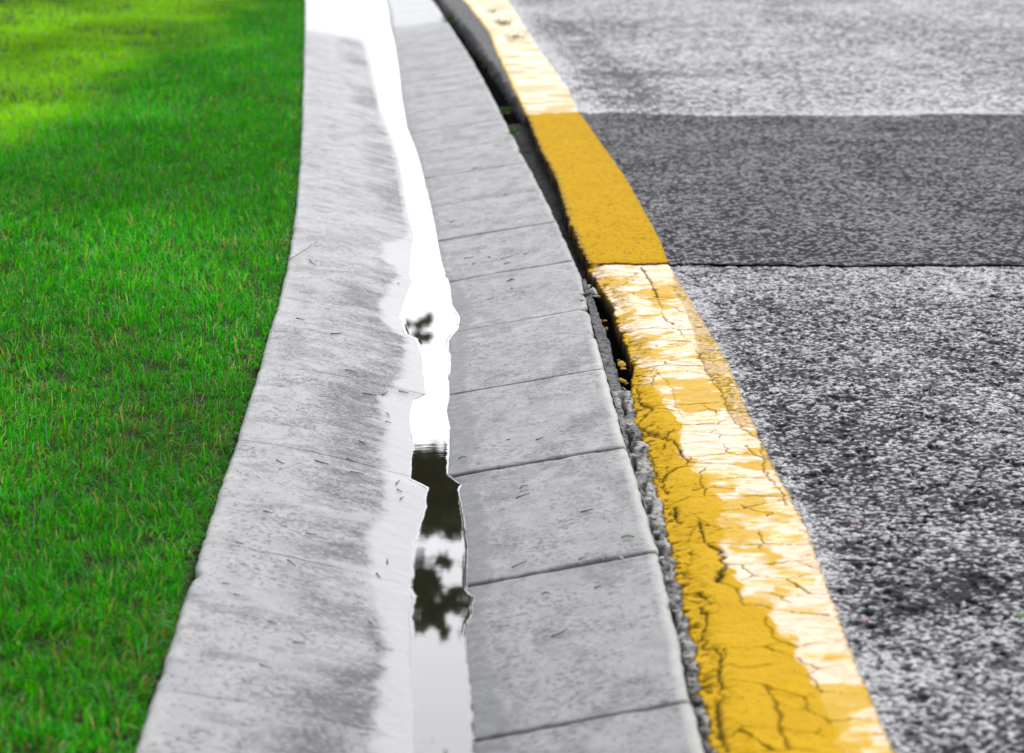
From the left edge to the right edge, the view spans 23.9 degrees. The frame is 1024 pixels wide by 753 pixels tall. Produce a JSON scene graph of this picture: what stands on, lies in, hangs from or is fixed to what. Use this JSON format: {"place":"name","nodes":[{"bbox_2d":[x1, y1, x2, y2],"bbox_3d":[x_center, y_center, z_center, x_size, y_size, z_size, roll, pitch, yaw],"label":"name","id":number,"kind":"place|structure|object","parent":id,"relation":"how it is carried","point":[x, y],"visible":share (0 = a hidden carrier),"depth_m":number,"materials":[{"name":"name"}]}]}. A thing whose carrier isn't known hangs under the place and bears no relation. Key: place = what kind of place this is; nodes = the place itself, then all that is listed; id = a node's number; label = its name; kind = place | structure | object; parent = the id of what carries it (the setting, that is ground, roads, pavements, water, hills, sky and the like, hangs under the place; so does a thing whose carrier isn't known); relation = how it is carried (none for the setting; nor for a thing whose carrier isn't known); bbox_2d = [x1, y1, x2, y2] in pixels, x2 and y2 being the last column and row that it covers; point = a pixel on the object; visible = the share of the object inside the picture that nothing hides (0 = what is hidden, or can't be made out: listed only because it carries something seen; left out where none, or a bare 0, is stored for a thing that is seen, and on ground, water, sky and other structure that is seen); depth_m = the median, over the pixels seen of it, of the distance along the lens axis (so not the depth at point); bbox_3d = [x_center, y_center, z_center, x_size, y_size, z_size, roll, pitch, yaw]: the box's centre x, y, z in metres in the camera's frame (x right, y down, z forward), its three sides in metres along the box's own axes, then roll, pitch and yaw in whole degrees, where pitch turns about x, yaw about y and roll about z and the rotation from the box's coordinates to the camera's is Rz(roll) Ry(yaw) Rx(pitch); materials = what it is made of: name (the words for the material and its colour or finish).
{"place":"outdoors","nodes":[
{"label":"outdoors","id":0,"kind":"place"},
{"bbox_2d":[0,0,306,752],"bbox_3d":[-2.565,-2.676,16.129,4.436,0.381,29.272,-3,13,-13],"label":"grass","id":1,"kind":"structure","parent":0,"point":[163,58],"depth_m":5.53,"materials":[{"name":"green plant"}]},
{"bbox_2d":[362,0,474,752],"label":"water","id":2,"kind":"structure","parent":0,"point":[441,609],"depth_m":4.02,"materials":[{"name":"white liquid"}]},
{"bbox_2d":[515,0,1023,115],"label":"road","id":3,"kind":"structure","parent":0,"point":[788,57],"depth_m":11.65,"materials":[{"name":"grey asphalt"}]},
{"bbox_2d":[586,263,1023,698],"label":"roadbed","id":4,"kind":"structure","parent":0,"point":[769,265],"depth_m":6.73,"materials":[{"name":"grey asphalt"}]},
{"bbox_2d":[135,0,426,752],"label":"kerb","id":5,"kind":"structure","parent":4,"relation":"on","point":[340,681],"depth_m":3.84,"materials":[{"name":"concrete"}]},
{"bbox_2d":[464,0,591,113],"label":"road edge","id":6,"kind":"object","parent":4,"relation":"on","point":[579,100],"visible":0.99,"depth_m":11.19,"materials":[{"name":"grey asphalt"}]},
{"bbox_2d":[463,0,577,115],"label":"yellow line","id":7,"kind":"object","parent":6,"relation":"on","point":[538,85],"visible":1,"depth_m":11.12,"materials":[{"name":"paint"}]},
{"bbox_2d":[496,18,511,26],"bbox_3d":[-0.047,-2.004,13.674,0.108,0.018,0.681,0,12,0],"label":"chip","id":8,"kind":"object","parent":7,"relation":"on","point":[504,22],"visible":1,"depth_m":13.68,"materials":[{"name":"beige paint"}]},
{"bbox_2d":[504,29,528,41],"bbox_3d":[0.026,-1.800,12.754,0.147,0.018,0.872,0,12,0],"label":"chip","id":9,"kind":"object","parent":7,"relation":"on","point":[516,36],"visible":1,"depth_m":12.71,"materials":[{"name":"beige paint"}]},
{"bbox_2d":[385,0,703,752],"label":"gutter","id":10,"kind":"object","parent":4,"relation":"on","point":[603,672],"visible":0.92,"depth_m":4.05,"materials":[{"name":"concrete"}]},
{"bbox_2d":[440,14,453,20],"bbox_3d":[-0.372,-2.059,13.867,0.087,0.042,0.069,5,13,21],"label":"weed","id":11,"kind":"object","parent":10,"relation":"on","point":[448,18],"visible":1,"depth_m":13.85,"materials":[{"name":"green plant"}]},
{"bbox_2d":[499,107,512,112],"bbox_3d":[-0.019,-1.011,9.162,0.061,0.026,0.053,-3,13,-13],"label":"weed","id":12,"kind":"object","parent":10,"relation":"on","point":[504,110],"visible":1,"depth_m":9.16,"materials":[{"name":"green plant"}]},
{"bbox_2d":[432,0,716,752],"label":"joint gap","id":13,"kind":"object","parent":4,"relation":"on","point":[470,32],"visible":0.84,"depth_m":5.25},
{"bbox_2d":[507,127,520,133],"bbox_3d":[0.008,-0.869,8.520,0.050,0.026,0.060,0,12,0],"label":"weed","id":14,"kind":"object","parent":13,"relation":"in","point":[513,130],"visible":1,"depth_m":8.51,"materials":[{"name":"green plant"}]},
{"bbox_2d":[588,287,596,294],"bbox_3d":[0.188,-0.196,5.533,0.022,0.016,0.028,5,13,22],"label":"concrete crumb","id":15,"kind":"object","parent":13,"relation":"on","point":[593,290],"visible":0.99,"depth_m":5.52,"materials":[{"name":"concrete"}]},
{"bbox_2d":[618,361,625,366],"bbox_3d":[0.217,-0.025,4.775,0.016,0.010,0.020,-8,15,-33],"label":"asphalt crumb","id":16,"kind":"object","parent":13,"relation":"on","point":[621,363],"visible":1,"depth_m":4.77,"materials":[{"name":"yellow asphalt"}]},
{"bbox_2d":[676,626,685,631],"bbox_3d":[0.220,0.329,3.148,0.012,0.006,0.009,-3,22,5],"label":"stone crumb","id":17,"kind":"object","parent":13,"relation":"on","point":[681,629],"visible":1,"depth_m":3.15,"materials":[{"name":"grey stone"}]},
{"bbox_2d":[678,633,684,638],"bbox_3d":[0.219,0.335,3.122,0.010,0.005,0.014,-11,22,23],"label":"stone crumb","id":18,"kind":"object","parent":13,"relation":"on","point":[682,636],"visible":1,"depth_m":3.12,"materials":[{"name":"grey stone"}]},
{"bbox_2d":[692,696,703,702],"bbox_3d":[0.223,0.387,2.894,0.013,0.008,0.015,5,13,20],"label":"stone crumb","id":19,"kind":"object","parent":13,"relation":"on","point":[696,699],"visible":1,"depth_m":2.89,"materials":[{"name":"grey stone"}]},
{"bbox_2d":[525,112,688,278],"bbox_3d":[0.249,-0.615,7.490,0.283,0.049,3.366,0,12,-2],"label":"road edge","id":20,"kind":"object","parent":4,"relation":"on","point":[674,252],"visible":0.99,"depth_m":6.95,"materials":[{"name":"asphalt"}]},
{"bbox_2d":[525,112,667,269],"bbox_3d":[0.225,-0.614,7.487,0.231,0.049,3.368,0,12,-2],"label":"yellow line","id":21,"kind":"object","parent":20,"relation":"on","point":[609,223],"visible":1,"depth_m":6.93,"materials":[{"name":"paint"}]},
{"bbox_2d":[589,265,937,752],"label":"road edge","id":22,"kind":"object","parent":4,"relation":"on","point":[902,724],"visible":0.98,"depth_m":3.49,"materials":[{"name":"asphalt"}]},
{"bbox_2d":[587,263,895,752],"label":"yellow line","id":23,"kind":"object","parent":22,"relation":"on","point":[774,657],"visible":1,"depth_m":3.48,"materials":[{"name":"paint"}]},
{"bbox_2d":[594,112,1023,265],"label":"road","id":24,"kind":"structure","parent":0,"point":[919,189],"depth_m":7.20,"materials":[{"name":"grey asphalt"}]},
{"bbox_2d":[689,265,1023,752],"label":"road","id":25,"kind":"structure","parent":0,"point":[895,395],"depth_m":4.14,"materials":[{"name":"grey asphalt"}]},
{"bbox_2d":[1014,613,1023,618],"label":"leaf","id":26,"kind":"object","parent":25,"relation":"on","point":[1018,615],"visible":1,"depth_m":3.18,"materials":[{"name":"green plant"}]}
]}

